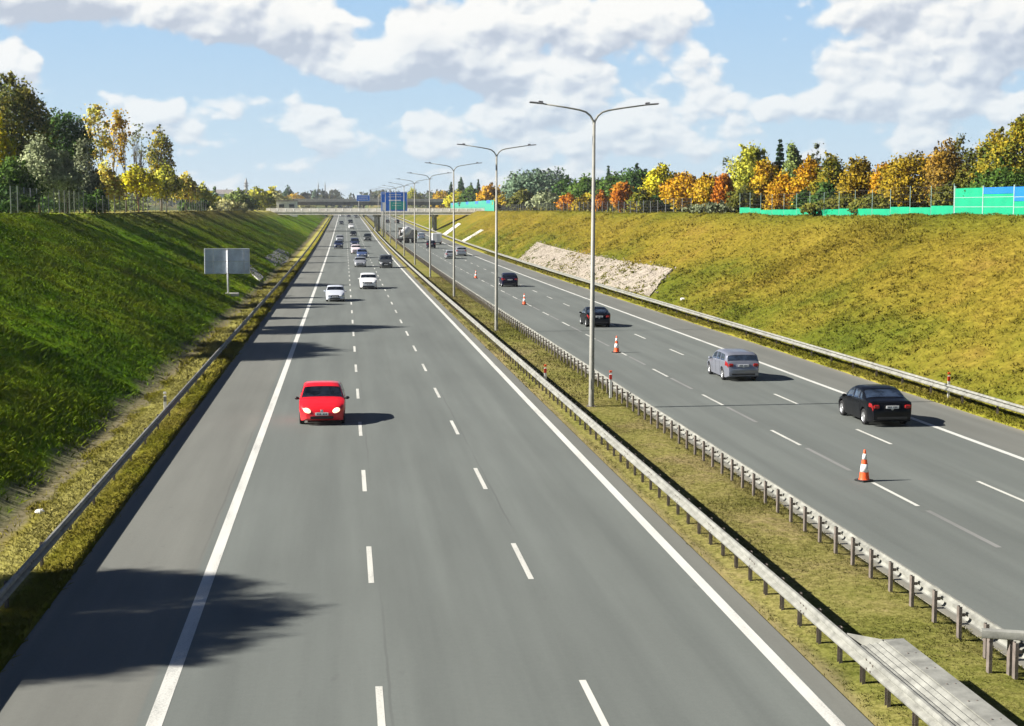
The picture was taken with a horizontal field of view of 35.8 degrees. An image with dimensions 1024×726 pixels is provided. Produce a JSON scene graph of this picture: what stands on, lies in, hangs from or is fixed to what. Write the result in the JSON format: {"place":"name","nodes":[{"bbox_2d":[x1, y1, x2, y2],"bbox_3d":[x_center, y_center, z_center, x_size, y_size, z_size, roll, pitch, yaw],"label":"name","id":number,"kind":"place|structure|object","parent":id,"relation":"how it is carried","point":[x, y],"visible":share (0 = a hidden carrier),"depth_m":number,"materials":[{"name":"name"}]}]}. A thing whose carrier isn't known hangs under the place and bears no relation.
{"place":"outdoors","nodes":[
{"label":"outdoors","id":0,"kind":"place"},
{"bbox_2d":[0,200,1023,725],"bbox_3d":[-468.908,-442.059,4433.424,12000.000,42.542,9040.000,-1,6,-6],"label":"ground","id":1,"kind":"structure","parent":0,"point":[308,226],"depth_m":83.60,"materials":[{"name":"green plant"}]},
{"bbox_2d":[0,113,16,212],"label":"yellow tree","id":2,"kind":"object","parent":1,"relation":"on","point":[6,147],"visible":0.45,"depth_m":151.59,"materials":[{"name":"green plant"}]},
{"bbox_2d":[0,184,40,213],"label":"dark bush","id":3,"kind":"object","parent":1,"relation":"on","point":[29,204],"visible":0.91,"depth_m":137.84,"materials":[{"name":"green plant"}]},
{"bbox_2d":[0,152,48,213],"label":"green bush","id":4,"kind":"object","parent":1,"relation":"on","point":[9,171],"visible":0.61,"depth_m":145.29,"materials":[{"name":"green plant"}]},
{"bbox_2d":[0,70,63,213],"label":"oak tree","id":5,"kind":"object","parent":1,"relation":"on","point":[18,110],"visible":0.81,"depth_m":171.86,"materials":[{"name":"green plant"}]},
{"bbox_2d":[17,132,73,212],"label":"willow bush","id":6,"kind":"object","parent":1,"relation":"on","point":[43,162],"visible":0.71,"depth_m":165.79,"materials":[{"name":"green plant"}]},
{"bbox_2d":[10,186,87,213],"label":"wire fence","id":7,"kind":"object","parent":1,"relation":"on","point":[75,201],"visible":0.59,"depth_m":152.27,"materials":[{"name":"metal"}]},
{"bbox_2d":[26,107,98,212],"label":"broadleaf tree","id":8,"kind":"object","parent":1,"relation":"on","point":[66,127],"visible":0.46,"depth_m":207.75,"materials":[{"name":"green plant"}]},
{"bbox_2d":[50,149,83,212],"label":"silver bush","id":9,"kind":"object","parent":1,"relation":"on","point":[68,165],"visible":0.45,"depth_m":174.55,"materials":[{"name":"green plant"}]},
{"bbox_2d":[34,190,101,212],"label":"dark bush","id":10,"kind":"object","parent":1,"relation":"on","point":[91,199],"visible":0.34,"depth_m":185.19,"materials":[{"name":"green plant"}]},
{"bbox_2d":[4,193,150,212],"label":"hedge thicket","id":11,"kind":"object","parent":1,"relation":"on","point":[118,207],"visible":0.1,"depth_m":292.48,"materials":[{"name":"green plant"}]},
{"bbox_2d":[69,138,108,212],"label":"grey bush","id":12,"kind":"object","parent":1,"relation":"on","point":[92,182],"visible":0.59,"depth_m":191.85,"materials":[{"name":"green plant"}]},
{"bbox_2d":[78,103,117,212],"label":"birch tree","id":13,"kind":"object","parent":1,"relation":"on","point":[102,138],"visible":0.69,"depth_m":244.26,"materials":[{"name":"yellow plant"}]},
{"bbox_2d":[88,189,110,212],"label":"green bush","id":14,"kind":"object","parent":1,"relation":"on","point":[100,194],"visible":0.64,"depth_m":188.35,"materials":[{"name":"green plant"}]},
{"bbox_2d":[95,160,128,212],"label":"yellow tree","id":15,"kind":"object","parent":1,"relation":"on","point":[111,180],"visible":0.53,"depth_m":198.63,"materials":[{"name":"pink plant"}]},
{"bbox_2d":[100,108,138,211],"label":"birch tree","id":16,"kind":"object","parent":1,"relation":"on","point":[119,122],"visible":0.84,"depth_m":274.87,"materials":[{"name":"yellow plant"}]},
{"bbox_2d":[127,123,153,210],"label":"tree","id":17,"kind":"object","parent":1,"relation":"on","point":[135,155],"visible":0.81,"depth_m":313.90,"materials":[{"name":"plant"}]},
{"bbox_2d":[120,163,164,211],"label":"yellow tree","id":18,"kind":"object","parent":1,"relation":"on","point":[146,183],"visible":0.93,"depth_m":231.02,"materials":[{"name":"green plant"}]},
{"bbox_2d":[96,195,209,213],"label":"wire fence","id":19,"kind":"object","parent":1,"relation":"on","point":[139,205],"visible":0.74,"depth_m":227.31,"materials":[{"name":"metal"}]},
{"bbox_2d":[0,210,307,513],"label":"slope grass","id":20,"kind":"structure","parent":1,"relation":"on","point":[66,392],"depth_m":97.67,"materials":[{"name":"green plant"}]},
{"bbox_2d":[144,124,176,210],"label":"birch tree","id":21,"kind":"object","parent":1,"relation":"on","point":[160,143],"visible":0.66,"depth_m":337.61,"materials":[{"name":"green plant"}]},
{"bbox_2d":[149,162,187,202],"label":"yellow tree","id":22,"kind":"object","parent":1,"relation":"on","point":[173,184],"visible":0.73,"depth_m":270.95,"materials":[{"name":"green plant"}]},
{"bbox_2d":[170,171,202,210],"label":"yellow tree","id":23,"kind":"object","parent":1,"relation":"on","point":[192,188],"visible":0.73,"depth_m":310.59,"materials":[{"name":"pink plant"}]},
{"bbox_2d":[177,198,216,210],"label":"green bush","id":24,"kind":"object","parent":1,"relation":"on","point":[198,206],"visible":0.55,"depth_m":318.86,"materials":[{"name":"green plant"}]},
{"bbox_2d":[182,181,217,207],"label":"yellow green bush","id":25,"kind":"object","parent":1,"relation":"on","point":[206,194],"visible":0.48,"depth_m":343.99,"materials":[{"name":"green plant"}]},
{"bbox_2d":[204,248,249,296],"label":"sign back","id":26,"kind":"object","parent":1,"relation":"on","point":[228,261],"visible":0.94,"depth_m":147.17,"materials":[{"name":"metal"}]},
{"bbox_2d":[209,197,247,211],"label":"straw bush","id":27,"kind":"object","parent":1,"relation":"on","point":[232,204],"visible":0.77,"depth_m":377.81,"materials":[{"name":"yellow plant"}]},
{"bbox_2d":[224,187,259,210],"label":"yellow green bush","id":28,"kind":"object","parent":1,"relation":"on","point":[238,195],"visible":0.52,"depth_m":424.60,"materials":[{"name":"green plant"}]},
{"bbox_2d":[247,186,276,210],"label":"yellow green bush","id":29,"kind":"object","parent":1,"relation":"on","point":[265,198],"visible":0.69,"depth_m":529.72,"materials":[{"name":"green plant"}]},
{"bbox_2d":[228,199,443,216],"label":"road bridge","id":30,"kind":"structure","parent":1,"relation":"on","point":[433,202],"depth_m":845.95,"materials":[{"name":"concrete"}]},
{"bbox_2d":[266,207,484,231],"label":"road bridge","id":31,"kind":"structure","parent":1,"relation":"on","point":[376,213],"depth_m":494.84,"materials":[{"name":"concrete"}]},
{"bbox_2d":[381,192,406,236],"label":"road sign","id":32,"kind":"object","parent":1,"relation":"on","point":[397,201],"visible":0.95,"depth_m":426.79,"materials":[{"name":"metal"}]},
{"bbox_2d":[0,215,873,725],"bbox_3d":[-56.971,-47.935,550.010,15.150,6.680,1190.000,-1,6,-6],"label":"road incoming","id":33,"kind":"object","parent":1,"relation":"on","point":[452,615],"visible":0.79,"depth_m":37.17,"materials":[{"name":"asphalt"}]},
{"bbox_2d":[295,381,349,423],"bbox_3d":[-7.764,1.560,64.860,2.218,1.529,3.813,-1,6,-6],"label":"hatchback car","id":34,"kind":"object","parent":33,"relation":"on","point":[321,400],"visible":1,"depth_m":63.66,"materials":[{"name":"red paint"}]},
{"bbox_2d":[324,285,345,300],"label":"sedan car","id":35,"kind":"object","parent":33,"relation":"on","point":[335,292],"visible":1,"depth_m":148.29,"materials":[{"name":"white paint"}]},
{"bbox_2d":[358,273,378,288],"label":"suv","id":36,"kind":"object","parent":33,"relation":"on","point":[367,279],"visible":1,"depth_m":171.31,"materials":[{"name":"white paint"}]},
{"bbox_2d":[146,216,1023,725],"bbox_3d":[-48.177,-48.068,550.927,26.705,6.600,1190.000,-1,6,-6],"label":"road edge lines","id":37,"kind":"object","parent":33,"relation":"on","point":[196,610],"visible":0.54,"depth_m":38.96,"materials":[{"name":"paint"}]},
{"bbox_2d":[345,215,1023,725],"bbox_3d":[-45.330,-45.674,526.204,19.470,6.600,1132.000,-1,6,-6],"label":"road lane dashes","id":38,"kind":"object","parent":33,"relation":"on","point":[583,683],"visible":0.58,"depth_m":39.99,"materials":[{"name":"paint"}]},
{"bbox_2d":[425,162,481,296],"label":"street lamp","id":39,"kind":"object","parent":1,"relation":"on","point":[453,226],"visible":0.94,"depth_m":153.84,"materials":[{"name":"metal"}]},
{"bbox_2d":[456,186,478,205],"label":"green tree","id":40,"kind":"object","parent":1,"relation":"on","point":[468,194],"visible":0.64,"depth_m":676.53,"materials":[{"name":"green plant"}]},
{"bbox_2d":[451,200,493,210],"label":"noise barrier","id":41,"kind":"object","parent":1,"relation":"on","point":[487,205],"visible":0.64,"depth_m":564.97,"materials":[{"name":"teal plastic"}]},
{"bbox_2d":[475,182,502,203],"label":"orange tree","id":42,"kind":"object","parent":1,"relation":"on","point":[485,193],"visible":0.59,"depth_m":568.83,"materials":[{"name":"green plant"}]},
{"bbox_2d":[457,143,535,330],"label":"street lamp","id":43,"kind":"object","parent":1,"relation":"on","point":[496,256],"visible":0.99,"depth_m":110.87,"materials":[{"name":"metal"}]},
{"bbox_2d":[0,252,1023,725],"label":"verge grass","id":44,"kind":"structure","parent":1,"relation":"on","point":[194,396],"depth_m":53.82,"materials":[{"name":"green plant"}]},
{"bbox_2d":[0,215,1023,675],"bbox_3d":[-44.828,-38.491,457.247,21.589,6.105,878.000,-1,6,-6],"label":"guardrail","id":45,"kind":"object","parent":1,"relation":"on","point":[16,579],"depth_m":41.33,"materials":[{"name":"metal"}]},
{"bbox_2d":[506,188,535,209],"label":"green bush","id":46,"kind":"object","parent":1,"relation":"on","point":[521,197],"visible":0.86,"depth_m":442.60,"materials":[{"name":"green plant"}]},
{"bbox_2d":[123,188,920,209],"bbox_3d":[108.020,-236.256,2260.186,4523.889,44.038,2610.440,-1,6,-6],"label":"woodland","id":47,"kind":"object","parent":1,"relation":"on","point":[336,194],"visible":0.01,"depth_m":1744.59,"materials":[{"name":"green plant"}]},
{"bbox_2d":[499,166,567,200],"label":"green tree","id":48,"kind":"object","parent":1,"relation":"on","point":[533,182],"visible":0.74,"depth_m":484.35,"materials":[{"name":"green plant"}]},
{"bbox_2d":[524,188,564,210],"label":"willow bush","id":49,"kind":"object","parent":1,"relation":"on","point":[547,200],"visible":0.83,"depth_m":376.88,"materials":[{"name":"green plant"}]},
{"bbox_2d":[545,174,572,208],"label":"green tree","id":50,"kind":"object","parent":1,"relation":"on","point":[558,190],"visible":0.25,"depth_m":417.62,"materials":[{"name":"green plant"}]},
{"bbox_2d":[554,192,580,210],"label":"orange bush","id":51,"kind":"object","parent":1,"relation":"on","point":[569,198],"visible":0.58,"depth_m":339.00,"materials":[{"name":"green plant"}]},
{"bbox_2d":[568,194,591,210],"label":"ochre bush","id":52,"kind":"object","parent":1,"relation":"on","point":[587,201],"visible":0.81,"depth_m":315.08,"materials":[{"name":"yellow plant"}]},
{"bbox_2d":[562,173,603,207],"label":"green tree","id":53,"kind":"object","parent":1,"relation":"on","point":[583,185],"visible":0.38,"depth_m":363.59,"materials":[{"name":"green plant"}]},
{"bbox_2d":[529,101,658,406],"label":"street lamp","id":54,"kind":"object","parent":1,"relation":"on","point":[591,342],"visible":1,"depth_m":67.95,"materials":[{"name":"metal"}]},
{"bbox_2d":[510,191,680,211],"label":"hedge thicket","id":55,"kind":"object","parent":1,"relation":"on","point":[590,196],"visible":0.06,"depth_m":343.43,"materials":[{"name":"green plant"}]},
{"bbox_2d":[521,242,672,296],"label":"stone facing","id":56,"kind":"object","parent":1,"relation":"on","point":[642,271],"visible":0.53,"depth_m":186.49,"materials":[{"name":"stone"}]},
{"bbox_2d":[502,198,691,212],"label":"wire fence","id":57,"kind":"object","parent":1,"relation":"on","point":[517,206],"visible":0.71,"depth_m":272.90,"materials":[{"name":"metal"}]},
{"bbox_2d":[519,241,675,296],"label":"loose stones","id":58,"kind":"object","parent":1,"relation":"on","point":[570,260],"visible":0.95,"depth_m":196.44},
{"bbox_2d":[590,189,610,211],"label":"orange bush","id":59,"kind":"object","parent":1,"relation":"on","point":[601,197],"visible":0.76,"depth_m":299.34,"materials":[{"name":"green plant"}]},
{"bbox_2d":[589,171,625,209],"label":"green tree","id":60,"kind":"object","parent":1,"relation":"on","point":[606,186],"visible":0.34,"depth_m":330.81,"materials":[{"name":"green plant"}]},
{"bbox_2d":[608,180,634,211],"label":"red orange tree","id":61,"kind":"object","parent":1,"relation":"on","point":[621,193],"visible":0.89,"depth_m":277.01,"materials":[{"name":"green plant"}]},
{"bbox_2d":[612,163,648,211],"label":"green tree","id":62,"kind":"object","parent":1,"relation":"on","point":[635,178],"visible":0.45,"depth_m":314.98,"materials":[{"name":"green plant"}]},
{"bbox_2d":[626,185,656,212],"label":"ochre bush","id":63,"kind":"object","parent":1,"relation":"on","point":[641,196],"visible":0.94,"depth_m":262.27,"materials":[{"name":"yellow plant"}]},
{"bbox_2d":[361,215,953,725],"bbox_3d":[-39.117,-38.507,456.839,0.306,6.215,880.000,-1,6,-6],"label":"guardrail","id":64,"kind":"object","parent":1,"relation":"on","point":[909,697],"visible":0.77,"depth_m":35.94,"materials":[{"name":"metal"}]},
{"bbox_2d":[637,162,679,197],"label":"yellow tree","id":65,"kind":"object","parent":1,"relation":"on","point":[657,176],"visible":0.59,"depth_m":269.47,"materials":[{"name":"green plant"}]},
{"bbox_2d":[657,170,698,211],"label":"orange tree","id":66,"kind":"object","parent":1,"relation":"on","point":[676,189],"visible":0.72,"depth_m":225.70,"materials":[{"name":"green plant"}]},
{"bbox_2d":[366,215,1023,679],"bbox_3d":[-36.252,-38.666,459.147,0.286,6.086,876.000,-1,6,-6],"label":"guardrail","id":67,"kind":"object","parent":1,"relation":"on","point":[950,603],"visible":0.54,"depth_m":43.01,"materials":[{"name":"metal"}]},
{"bbox_2d":[368,215,1023,667],"bbox_3d":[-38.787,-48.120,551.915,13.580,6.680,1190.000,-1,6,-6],"label":"road","id":68,"kind":"structure","parent":1,"relation":"on","point":[932,469],"depth_m":59.58,"materials":[{"name":"grey asphalt"}]},
{"bbox_2d":[397,226,416,242],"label":"mixer lorry","id":69,"kind":"object","parent":68,"relation":"on","point":[409,233],"visible":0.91,"depth_m":373.45,"materials":[{"name":"white metal"}]},
{"bbox_2d":[498,273,517,286],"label":"hatchback car","id":70,"kind":"object","parent":68,"relation":"on","point":[508,278],"visible":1,"depth_m":176.00,"materials":[{"name":"black paint"}]},
{"bbox_2d":[579,306,610,326],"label":"hatchback car","id":71,"kind":"object","parent":68,"relation":"on","point":[602,315],"visible":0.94,"depth_m":115.84,"materials":[{"name":"black paint"}]},
{"bbox_2d":[427,250,1000,546],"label":"lane marking","id":72,"kind":"object","parent":68,"relation":"on","point":[939,516],"visible":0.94,"depth_m":53.48,"materials":[{"name":"paint"}]},
{"bbox_2d":[707,348,758,379],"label":"estate car","id":73,"kind":"object","parent":68,"relation":"on","point":[730,362],"visible":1,"depth_m":79.46,"materials":[{"name":"silver metal"}]},
{"bbox_2d":[854,449,873,482],"bbox_3d":[11.165,3.242,50.188,0.460,1.010,0.460,-3,6,-28],"label":"traffic cone","id":74,"kind":"object","parent":68,"relation":"on","point":[864,474],"visible":1,"depth_m":50.10,"materials":[{"name":"plastic"}]},
{"bbox_2d":[838,384,911,423],"bbox_3d":[14.787,1.597,64.892,2.144,1.450,4.713,-1,6,-6],"label":"sedan car","id":75,"kind":"object","parent":68,"relation":"on","point":[866,403],"visible":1,"depth_m":63.33,"materials":[{"name":"black paint"}]},
{"bbox_2d":[687,172,724,206],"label":"amber tree","id":76,"kind":"object","parent":1,"relation":"on","point":[703,185],"visible":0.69,"depth_m":215.72,"materials":[{"name":"orange plant"}]},
{"bbox_2d":[394,215,1023,414],"bbox_3d":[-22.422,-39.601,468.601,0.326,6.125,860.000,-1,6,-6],"label":"guardrail","id":77,"kind":"object","parent":1,"relation":"on","point":[996,402],"visible":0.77,"depth_m":89.03,"materials":[{"name":"metal"}]},
{"bbox_2d":[681,199,749,213],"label":"grey bush","id":78,"kind":"object","parent":1,"relation":"on","point":[716,207],"visible":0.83,"depth_m":193.94,"materials":[{"name":"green plant"}]},
{"bbox_2d":[710,173,734,212],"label":"red orange tree","id":79,"kind":"object","parent":1,"relation":"on","point":[721,182],"visible":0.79,"depth_m":200.80,"materials":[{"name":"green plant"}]},
{"bbox_2d":[455,210,1023,408],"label":"dry slope grass","id":80,"kind":"structure","parent":1,"relation":"on","point":[905,225],"depth_m":118.37,"materials":[{"name":"plant"}]},
{"bbox_2d":[725,181,764,210],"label":"olive bush","id":81,"kind":"object","parent":1,"relation":"on","point":[740,200],"visible":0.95,"depth_m":186.73,"materials":[{"name":"green plant"}]},
{"bbox_2d":[726,140,775,192],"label":"lime tree","id":82,"kind":"object","parent":1,"relation":"on","point":[743,170],"visible":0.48,"depth_m":209.91,"materials":[{"name":"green plant"}]},
{"bbox_2d":[748,156,778,207],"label":"amber tree","id":83,"kind":"object","parent":1,"relation":"on","point":[763,177],"visible":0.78,"depth_m":186.28,"materials":[{"name":"orange plant"}]},
{"bbox_2d":[762,168,796,209],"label":"orange tree","id":84,"kind":"object","parent":1,"relation":"on","point":[779,199],"visible":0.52,"depth_m":174.31,"materials":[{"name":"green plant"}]},
{"bbox_2d":[774,139,784,174],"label":"conifer tree","id":85,"kind":"object","parent":1,"relation":"on","point":[778,161],"visible":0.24,"depth_m":211.75,"materials":[{"name":"green plant"}]},
{"bbox_2d":[781,140,803,179],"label":"willow tree","id":86,"kind":"object","parent":1,"relation":"on","point":[794,160],"visible":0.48,"depth_m":198.54,"materials":[{"name":"green plant"}]},
{"bbox_2d":[786,187,811,209],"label":"green bush","id":87,"kind":"object","parent":1,"relation":"on","point":[806,195],"visible":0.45,"depth_m":162.26,"materials":[{"name":"green plant"}]},
{"bbox_2d":[782,153,822,204],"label":"orange tree","id":88,"kind":"object","parent":1,"relation":"on","point":[806,171],"visible":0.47,"depth_m":170.98,"materials":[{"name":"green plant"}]},
{"bbox_2d":[807,178,838,209],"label":"green bush","id":89,"kind":"object","parent":1,"relation":"on","point":[827,189],"visible":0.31,"depth_m":154.80,"materials":[{"name":"green plant"}]},
{"bbox_2d":[807,150,845,194],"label":"green tree","id":90,"kind":"object","parent":1,"relation":"on","point":[831,165],"visible":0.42,"depth_m":161.16,"materials":[{"name":"green plant"}]},
{"bbox_2d":[799,193,858,215],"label":"green bush","id":91,"kind":"object","parent":1,"relation":"on","point":[810,209],"visible":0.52,"depth_m":147.86,"materials":[{"name":"green plant"}]},
{"bbox_2d":[740,183,954,215],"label":"noise barrier","id":92,"kind":"object","parent":1,"relation":"on","point":[935,210],"visible":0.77,"depth_m":134.98,"materials":[{"name":"green plastic"}]},
{"bbox_2d":[834,154,877,206],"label":"ochre tree","id":93,"kind":"object","parent":1,"relation":"on","point":[854,177],"visible":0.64,"depth_m":149.28,"materials":[{"name":"yellow plant"}]},
{"bbox_2d":[846,187,918,214],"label":"olive bush","id":94,"kind":"object","parent":1,"relation":"on","point":[864,202],"visible":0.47,"depth_m":137.85,"materials":[{"name":"green plant"}]},
{"bbox_2d":[868,160,903,206],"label":"orange tree","id":95,"kind":"object","parent":1,"relation":"on","point":[874,178],"visible":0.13,"depth_m":146.62,"materials":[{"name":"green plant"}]},
{"bbox_2d":[874,150,934,206],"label":"ochre tree","id":96,"kind":"object","parent":1,"relation":"on","point":[901,172],"visible":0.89,"depth_m":134.99,"materials":[{"name":"yellow plant"}]},
{"bbox_2d":[847,633,1016,725],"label":"guardrail end","id":97,"kind":"object","parent":1,"relation":"on","point":[954,701],"visible":0.92,"depth_m":25.85,"materials":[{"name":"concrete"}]},
{"bbox_2d":[919,137,968,206],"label":"brown tree","id":98,"kind":"object","parent":1,"relation":"on","point":[941,163],"visible":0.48,"depth_m":129.93,"materials":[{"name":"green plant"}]},
{"bbox_2d":[924,179,965,205],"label":"olive bush","id":99,"kind":"object","parent":1,"relation":"on","point":[940,196],"visible":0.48,"depth_m":122.34,"materials":[{"name":"green plant"}]},
{"bbox_2d":[946,148,980,186],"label":"olive tree","id":100,"kind":"object","parent":1,"relation":"on","point":[963,177],"visible":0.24,"depth_m":128.41,"materials":[{"name":"green plant"}]},
{"bbox_2d":[954,185,1023,215],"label":"noise barrier","id":101,"kind":"object","parent":1,"relation":"on","point":[988,200],"visible":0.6,"depth_m":109.89,"materials":[{"name":"green plastic"}]},
{"bbox_2d":[962,156,1023,198],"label":"green bush","id":102,"kind":"object","parent":1,"relation":"on","point":[1007,177],"visible":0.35,"depth_m":114.79,"materials":[{"name":"green plant"}]},
{"bbox_2d":[968,126,1020,186],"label":"green yellow tree","id":103,"kind":"object","parent":1,"relation":"on","point":[981,156],"visible":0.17,"depth_m":126.71,"materials":[{"name":"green plant"}]},
{"bbox_2d":[983,114,1023,173],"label":"green yellow tree","id":104,"kind":"object","parent":1,"relation":"on","point":[1007,149],"visible":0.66,"depth_m":123.79,"materials":[{"name":"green plant"}]},
{"bbox_2d":[0,0,1023,198],"label":"sky","id":105,"kind":"structure","parent":0,"point":[347,97],"materials":[{"name":"blue"}]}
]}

